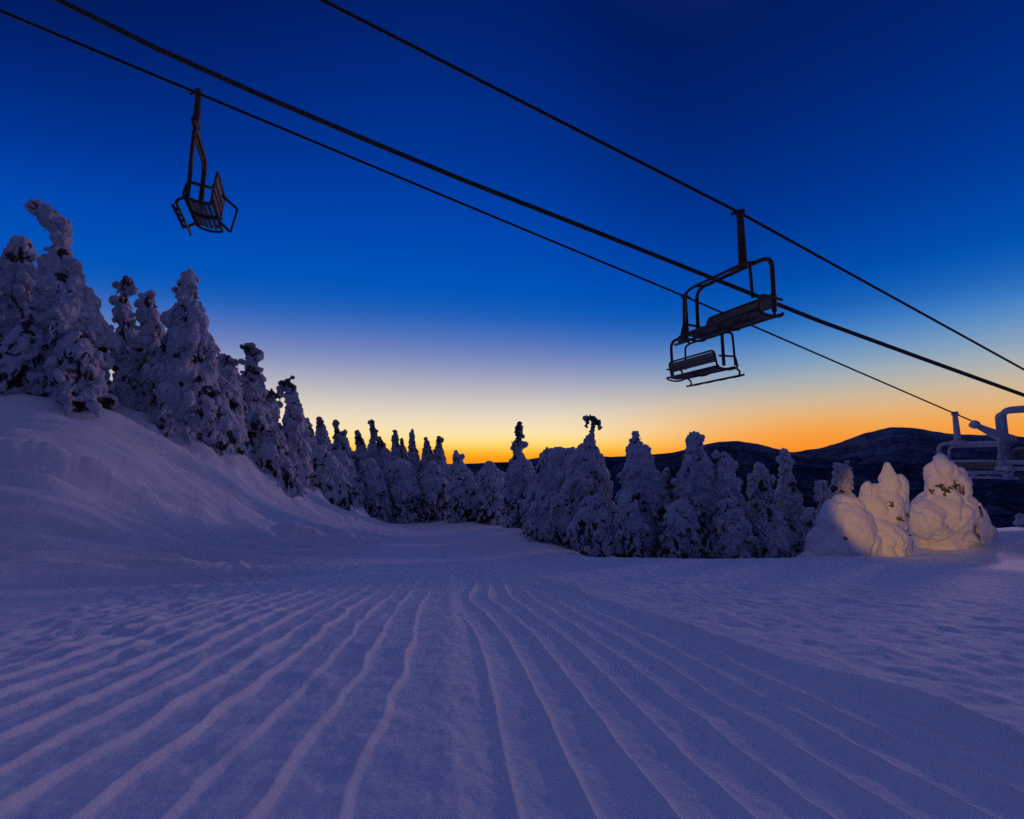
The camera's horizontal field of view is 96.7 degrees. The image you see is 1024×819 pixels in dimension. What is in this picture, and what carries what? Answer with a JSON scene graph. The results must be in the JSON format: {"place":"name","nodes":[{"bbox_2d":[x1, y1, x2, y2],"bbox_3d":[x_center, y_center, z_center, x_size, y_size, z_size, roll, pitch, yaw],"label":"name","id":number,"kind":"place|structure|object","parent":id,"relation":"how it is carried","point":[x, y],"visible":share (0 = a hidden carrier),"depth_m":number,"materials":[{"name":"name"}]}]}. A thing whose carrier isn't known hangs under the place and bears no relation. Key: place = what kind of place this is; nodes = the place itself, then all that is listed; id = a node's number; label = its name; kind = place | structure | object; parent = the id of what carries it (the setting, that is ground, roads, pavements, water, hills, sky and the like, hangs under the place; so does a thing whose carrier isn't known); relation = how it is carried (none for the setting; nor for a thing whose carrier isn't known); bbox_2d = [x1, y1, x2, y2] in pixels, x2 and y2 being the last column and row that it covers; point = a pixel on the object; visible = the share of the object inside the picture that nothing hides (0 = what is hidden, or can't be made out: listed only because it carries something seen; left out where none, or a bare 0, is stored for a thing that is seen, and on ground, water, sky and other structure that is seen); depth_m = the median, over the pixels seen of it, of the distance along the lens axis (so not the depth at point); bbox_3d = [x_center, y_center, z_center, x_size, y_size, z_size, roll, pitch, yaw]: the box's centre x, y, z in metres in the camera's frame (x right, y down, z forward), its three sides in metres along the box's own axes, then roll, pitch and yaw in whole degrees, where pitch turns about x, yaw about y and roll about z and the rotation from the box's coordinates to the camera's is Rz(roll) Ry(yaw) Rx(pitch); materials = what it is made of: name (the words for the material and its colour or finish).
{"place":"outdoors","nodes":[
{"label":"outdoors","id":0,"kind":"place"},
{"bbox_2d":[0,394,1023,818],"bbox_3d":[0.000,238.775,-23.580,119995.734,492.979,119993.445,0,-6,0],"label":"snow ground","id":1,"kind":"structure","parent":0,"point":[198,630],"depth_m":2.48,"materials":[{"name":"white snow"}]},
{"bbox_2d":[0,235,39,358],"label":"snowy tree","id":2,"kind":"object","parent":1,"relation":"on","point":[18,257],"visible":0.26,"depth_m":14.11,"materials":[{"name":"white snow"}]},
{"bbox_2d":[0,319,54,396],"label":"snowy tree","id":3,"kind":"object","parent":1,"relation":"on","point":[21,372],"visible":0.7,"depth_m":12.63,"materials":[{"name":"white snow"}]},
{"bbox_2d":[17,199,121,406],"bbox_3d":[-13.556,-2.831,13.992,2.835,7.085,2.699,0,-6,0],"label":"snowy tree","id":4,"kind":"object","parent":1,"relation":"on","point":[63,302],"visible":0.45,"depth_m":13.70,"materials":[{"name":"white snow"}]},
{"bbox_2d":[42,330,119,417],"bbox_3d":[-12.448,-0.896,13.203,1.842,2.798,1.648,0,-6,0],"label":"snowy tree","id":5,"kind":"object","parent":1,"relation":"on","point":[78,383],"visible":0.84,"depth_m":12.86,"materials":[{"name":"white snow"}]},
{"bbox_2d":[108,275,138,384],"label":"snowy tree","id":6,"kind":"object","parent":1,"relation":"on","point":[126,331],"visible":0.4,"depth_m":17.78,"materials":[{"name":"white snow"}]},
{"bbox_2d":[111,375,141,409],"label":"snowy tree","id":7,"kind":"object","parent":1,"relation":"on","point":[127,389],"visible":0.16,"depth_m":15.18,"materials":[{"name":"white snow"}]},
{"bbox_2d":[114,290,165,387],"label":"snowy tree","id":8,"kind":"object","parent":1,"relation":"on","point":[143,348],"visible":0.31,"depth_m":16.65,"materials":[{"name":"white snow"}]},
{"bbox_2d":[134,268,239,444],"bbox_3d":[-11.608,-1.284,16.251,3.289,7.306,3.292,0,-6,0],"label":"snowy tree","id":9,"kind":"object","parent":1,"relation":"on","point":[182,378],"visible":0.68,"depth_m":15.38,"materials":[{"name":"white snow"}]},
{"bbox_2d":[204,399,249,455],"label":"snowy tree","id":10,"kind":"object","parent":1,"relation":"on","point":[227,435],"visible":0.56,"depth_m":16.23,"materials":[{"name":"white snow"}]},
{"bbox_2d":[216,353,250,435],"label":"snowy tree","id":11,"kind":"object","parent":1,"relation":"on","point":[228,369],"visible":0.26,"depth_m":18.34,"materials":[{"name":"white snow"}]},
{"bbox_2d":[236,342,279,447],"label":"snowy tree","id":12,"kind":"object","parent":1,"relation":"on","point":[253,386],"visible":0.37,"depth_m":19.76,"materials":[{"name":"white snow"}]},
{"bbox_2d":[263,388,286,443],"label":"snowy tree","id":13,"kind":"object","parent":1,"relation":"on","point":[272,416],"visible":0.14,"depth_m":20.85,"materials":[{"name":"white snow"}]},
{"bbox_2d":[250,430,307,499],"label":"snowy tree","id":14,"kind":"object","parent":1,"relation":"on","point":[270,450],"visible":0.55,"depth_m":18.10,"materials":[{"name":"white snow"}]},
{"bbox_2d":[276,375,317,489],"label":"snowy tree","id":15,"kind":"object","parent":1,"relation":"on","point":[300,443],"visible":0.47,"depth_m":21.71,"materials":[{"name":"white snow"}]},
{"bbox_2d":[306,417,317,457],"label":"snowy tree","id":16,"kind":"object","parent":1,"relation":"on","point":[312,432],"visible":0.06,"depth_m":29.90,"materials":[{"name":"white snow"}]},
{"bbox_2d":[315,416,333,453],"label":"snowy tree","id":17,"kind":"object","parent":1,"relation":"on","point":[321,435],"visible":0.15,"depth_m":30.71,"materials":[{"name":"white snow"}]},
{"bbox_2d":[310,444,355,510],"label":"snowy tree","id":18,"kind":"object","parent":1,"relation":"on","point":[331,481],"visible":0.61,"depth_m":24.42,"materials":[{"name":"white snow"}]},
{"bbox_2d":[332,419,357,473],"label":"snowy tree","id":19,"kind":"object","parent":1,"relation":"on","point":[341,440],"visible":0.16,"depth_m":31.73,"materials":[{"name":"white snow"}]},
{"bbox_2d":[331,449,364,508],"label":"snowy tree","id":20,"kind":"object","parent":1,"relation":"on","point":[345,461],"visible":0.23,"depth_m":27.69,"materials":[{"name":"white snow"}]},
{"bbox_2d":[354,430,370,474],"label":"snowy tree","id":21,"kind":"object","parent":1,"relation":"on","point":[362,452],"visible":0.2,"depth_m":32.69,"materials":[{"name":"white snow"}]},
{"bbox_2d":[367,419,377,458],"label":"snowy tree","id":22,"kind":"object","parent":1,"relation":"on","point":[372,447],"visible":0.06,"depth_m":33.83,"materials":[{"name":"white snow"}]},
{"bbox_2d":[358,457,392,522],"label":"snowy tree","id":23,"kind":"object","parent":1,"relation":"on","point":[377,503],"visible":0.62,"depth_m":29.33,"materials":[{"name":"white snow"}]},
{"bbox_2d":[373,436,391,515],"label":"snowy tree","id":24,"kind":"object","parent":1,"relation":"on","point":[382,455],"visible":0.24,"depth_m":32.59,"materials":[{"name":"white snow"}]},
{"bbox_2d":[390,430,400,462],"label":"snowy tree","id":25,"kind":"object","parent":1,"relation":"on","point":[395,451],"visible":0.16,"depth_m":34.75,"materials":[{"name":"white snow"}]},
{"bbox_2d":[399,438,409,461],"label":"snowy tree","id":26,"kind":"object","parent":1,"relation":"on","point":[403,451],"visible":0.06,"depth_m":34.84,"materials":[{"name":"white snow"}]},
{"bbox_2d":[386,458,424,523],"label":"snowy tree","id":27,"kind":"object","parent":1,"relation":"on","point":[404,490],"visible":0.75,"depth_m":30.26,"materials":[{"name":"white snow"}]},
{"bbox_2d":[407,428,421,509],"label":"snowy tree","id":28,"kind":"object","parent":1,"relation":"on","point":[413,455],"visible":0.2,"depth_m":35.71,"materials":[{"name":"white snow"}]},
{"bbox_2d":[417,437,433,509],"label":"snowy tree","id":29,"kind":"object","parent":1,"relation":"on","point":[427,454],"visible":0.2,"depth_m":35.60,"materials":[{"name":"white snow"}]},
{"bbox_2d":[419,460,450,521],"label":"snowy tree","id":30,"kind":"object","parent":1,"relation":"on","point":[434,497],"visible":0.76,"depth_m":31.26,"materials":[{"name":"white snow"}]},
{"bbox_2d":[432,436,451,484],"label":"snowy tree","id":31,"kind":"object","parent":1,"relation":"on","point":[439,458],"visible":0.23,"depth_m":35.67,"materials":[{"name":"white snow"}]},
{"bbox_2d":[450,450,465,467],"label":"snowy tree","id":32,"kind":"object","parent":1,"relation":"on","point":[457,458],"visible":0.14,"depth_m":36.81,"materials":[{"name":"white snow"}]},
{"bbox_2d":[444,464,477,522],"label":"snowy tree","id":33,"kind":"object","parent":1,"relation":"on","point":[461,489],"visible":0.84,"depth_m":29.23,"materials":[{"name":"white snow"}]},
{"bbox_2d":[473,460,506,524],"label":"snowy tree","id":34,"kind":"object","parent":1,"relation":"on","point":[488,478],"visible":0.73,"depth_m":28.29,"materials":[{"name":"white snow"}]},
{"bbox_2d":[499,421,534,527],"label":"snowy tree","id":35,"kind":"object","parent":1,"relation":"on","point":[520,470],"visible":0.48,"depth_m":23.34,"materials":[{"name":"white snow"}]},
{"bbox_2d":[523,490,560,544],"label":"snowy tree","id":36,"kind":"object","parent":1,"relation":"on","point":[537,523],"visible":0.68,"depth_m":19.46,"materials":[{"name":"white snow"}]},
{"bbox_2d":[519,446,575,538],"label":"snowy tree","id":37,"kind":"object","parent":1,"relation":"on","point":[548,474],"visible":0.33,"depth_m":20.31,"materials":[{"name":"white snow"}]},
{"bbox_2d":[549,414,615,551],"bbox_3d":[2.996,3.793,20.120,3.376,7.109,3.139,-6,-9,42],"label":"snowy tree","id":38,"kind":"object","parent":1,"relation":"on","point":[586,472],"visible":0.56,"depth_m":19.22,"materials":[{"name":"white snow"}]},
{"bbox_2d":[566,494,615,556],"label":"snowy tree","id":39,"kind":"object","parent":1,"relation":"on","point":[590,527],"visible":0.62,"depth_m":15.51,"materials":[{"name":"white snow"}]},
{"bbox_2d":[612,491,652,557],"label":"snowy tree","id":40,"kind":"object","parent":1,"relation":"on","point":[633,536],"visible":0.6,"depth_m":15.08,"materials":[{"name":"white snow"}]},
{"bbox_2d":[615,431,672,557],"bbox_3d":[4.952,4.065,17.104,2.715,6.491,2.708,0,-6,0],"label":"snowy tree","id":41,"kind":"object","parent":1,"relation":"on","point":[639,476],"visible":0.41,"depth_m":16.39,"materials":[{"name":"white snow"}]},
{"bbox_2d":[660,467,673,500],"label":"snowy tree","id":42,"kind":"object","parent":1,"relation":"on","point":[665,479],"visible":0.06,"depth_m":16.78,"materials":[{"name":"white snow"}]},
{"bbox_2d":[655,499,709,558],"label":"snowy tree","id":43,"kind":"object","parent":1,"relation":"on","point":[683,537],"visible":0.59,"depth_m":14.66,"materials":[{"name":"white snow"}]},
{"bbox_2d":[663,431,718,558],"bbox_3d":[6.667,4.027,16.529,2.948,6.476,2.598,0,-6,0],"label":"snowy tree","id":44,"kind":"object","parent":1,"relation":"on","point":[693,481],"visible":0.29,"depth_m":15.90,"materials":[{"name":"white snow"}]},
{"bbox_2d":[708,449,753,528],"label":"snowy tree","id":45,"kind":"object","parent":1,"relation":"on","point":[728,482],"visible":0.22,"depth_m":15.63,"materials":[{"name":"white snow"}]},
{"bbox_2d":[706,495,758,558],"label":"snowy tree","id":46,"kind":"object","parent":1,"relation":"on","point":[731,534],"visible":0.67,"depth_m":14.64,"materials":[{"name":"white snow"}]},
{"bbox_2d":[746,462,779,524],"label":"snowy tree","id":47,"kind":"object","parent":1,"relation":"on","point":[759,489],"visible":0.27,"depth_m":16.27,"materials":[{"name":"white snow"}]},
{"bbox_2d":[752,505,798,557],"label":"snowy tree","id":48,"kind":"object","parent":1,"relation":"on","point":[772,532],"visible":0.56,"depth_m":14.67,"materials":[{"name":"white snow"}]},
{"bbox_2d":[773,448,804,538],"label":"snowy tree","id":49,"kind":"object","parent":1,"relation":"on","point":[788,494],"visible":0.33,"depth_m":16.78,"materials":[{"name":"white snow"}]},
{"bbox_2d":[792,507,817,553],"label":"snowy tree","id":50,"kind":"object","parent":1,"relation":"on","point":[805,525],"visible":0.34,"depth_m":14.88,"materials":[{"name":"white snow"}]},
{"bbox_2d":[813,460,855,513],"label":"snowy tree","id":51,"kind":"object","parent":1,"relation":"on","point":[842,483],"visible":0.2,"depth_m":15.87,"materials":[{"name":"white snow"}]},
{"bbox_2d":[796,462,914,556],"bbox_3d":[10.143,3.379,13.702,2.276,3.574,2.755,6,-9,-42],"label":"buried tree","id":52,"kind":"object","parent":1,"relation":"on","point":[870,520],"visible":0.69,"depth_m":13.16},
{"bbox_2d":[906,453,997,549],"bbox_3d":[13.680,3.092,14.362,2.978,3.416,1.718,2,-7,-20],"label":"buried tree","id":53,"kind":"object","parent":1,"relation":"on","point":[947,511],"visible":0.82,"depth_m":13.76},
{"bbox_2d":[1012,513,1023,526],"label":"snowy tree","id":54,"kind":"object","parent":1,"relation":"on","point":[1018,520],"visible":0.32,"depth_m":16.97,"materials":[{"name":"white snow"}]},
{"bbox_2d":[0,9,1023,443],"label":"haul rope","id":55,"kind":"object","parent":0,"point":[416,185],"visible":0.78,"depth_m":10.30,"materials":[{"name":"metal"}]},
{"bbox_2d":[171,87,237,235],"bbox_3d":[-6.248,-5.041,9.444,1.013,2.508,1.488,3,-7,-25],"label":"ski chair","id":56,"kind":"object","parent":55,"relation":"hanging from","point":[218,198],"visible":1,"depth_m":9.18,"materials":[{"name":"metal"}]},
{"bbox_2d":[666,294,744,386],"bbox_3d":[5.410,-2.093,12.957,0.977,2.608,2.060,3,-7,-22],"label":"ski chair","id":57,"kind":"object","parent":55,"relation":"hanging from","point":[693,361],"visible":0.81,"depth_m":12.69,"materials":[{"name":"metal"}]},
{"bbox_2d":[937,411,1018,479],"bbox_3d":[18.077,1.376,17.864,1.012,2.645,2.073,3,-7,-22],"label":"ski chair","id":58,"kind":"object","parent":55,"relation":"hanging from","point":[957,442],"visible":0.62,"depth_m":17.64,"materials":[{"name":"metal"}]},
{"bbox_2d":[0,0,1023,463],"label":"sky","id":59,"kind":"structure","parent":0,"point":[884,139],"materials":[{"name":"blue"}]},
{"bbox_2d":[53,0,1023,396],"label":"cable","id":60,"kind":"object","parent":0,"point":[377,144],"visible":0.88,"depth_m":9.68,"materials":[{"name":"black metal"}]},
{"bbox_2d":[318,0,1023,370],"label":"haul rope","id":61,"kind":"object","parent":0,"point":[386,32],"visible":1,"depth_m":8.52,"materials":[{"name":"metal"}]},
{"bbox_2d":[674,208,783,345],"bbox_3d":[4.337,-2.801,9.465,0.977,2.608,2.060,3,-7,-22],"label":"ski chair","id":62,"kind":"object","parent":61,"relation":"hanging from","point":[740,317],"visible":1,"depth_m":9.26,"materials":[{"name":"metal"}]},
{"bbox_2d":[968,405,1023,470],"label":"ski chair","id":63,"kind":"object","parent":61,"relation":"hanging from","point":[1003,437],"visible":1,"depth_m":14.74,"materials":[{"name":"metal"}]},
{"bbox_2d":[447,441,1023,535],"bbox_3d":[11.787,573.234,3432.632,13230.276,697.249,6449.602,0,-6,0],"label":"hills","id":64,"kind":"structure","parent":0,"point":[1001,501],"depth_m":2915.90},
{"bbox_2d":[793,427,1023,486],"bbox_3d":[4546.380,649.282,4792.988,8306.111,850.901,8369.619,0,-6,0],"label":"mountain","id":65,"kind":"structure","parent":0,"point":[908,453],"depth_m":3499.50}
]}

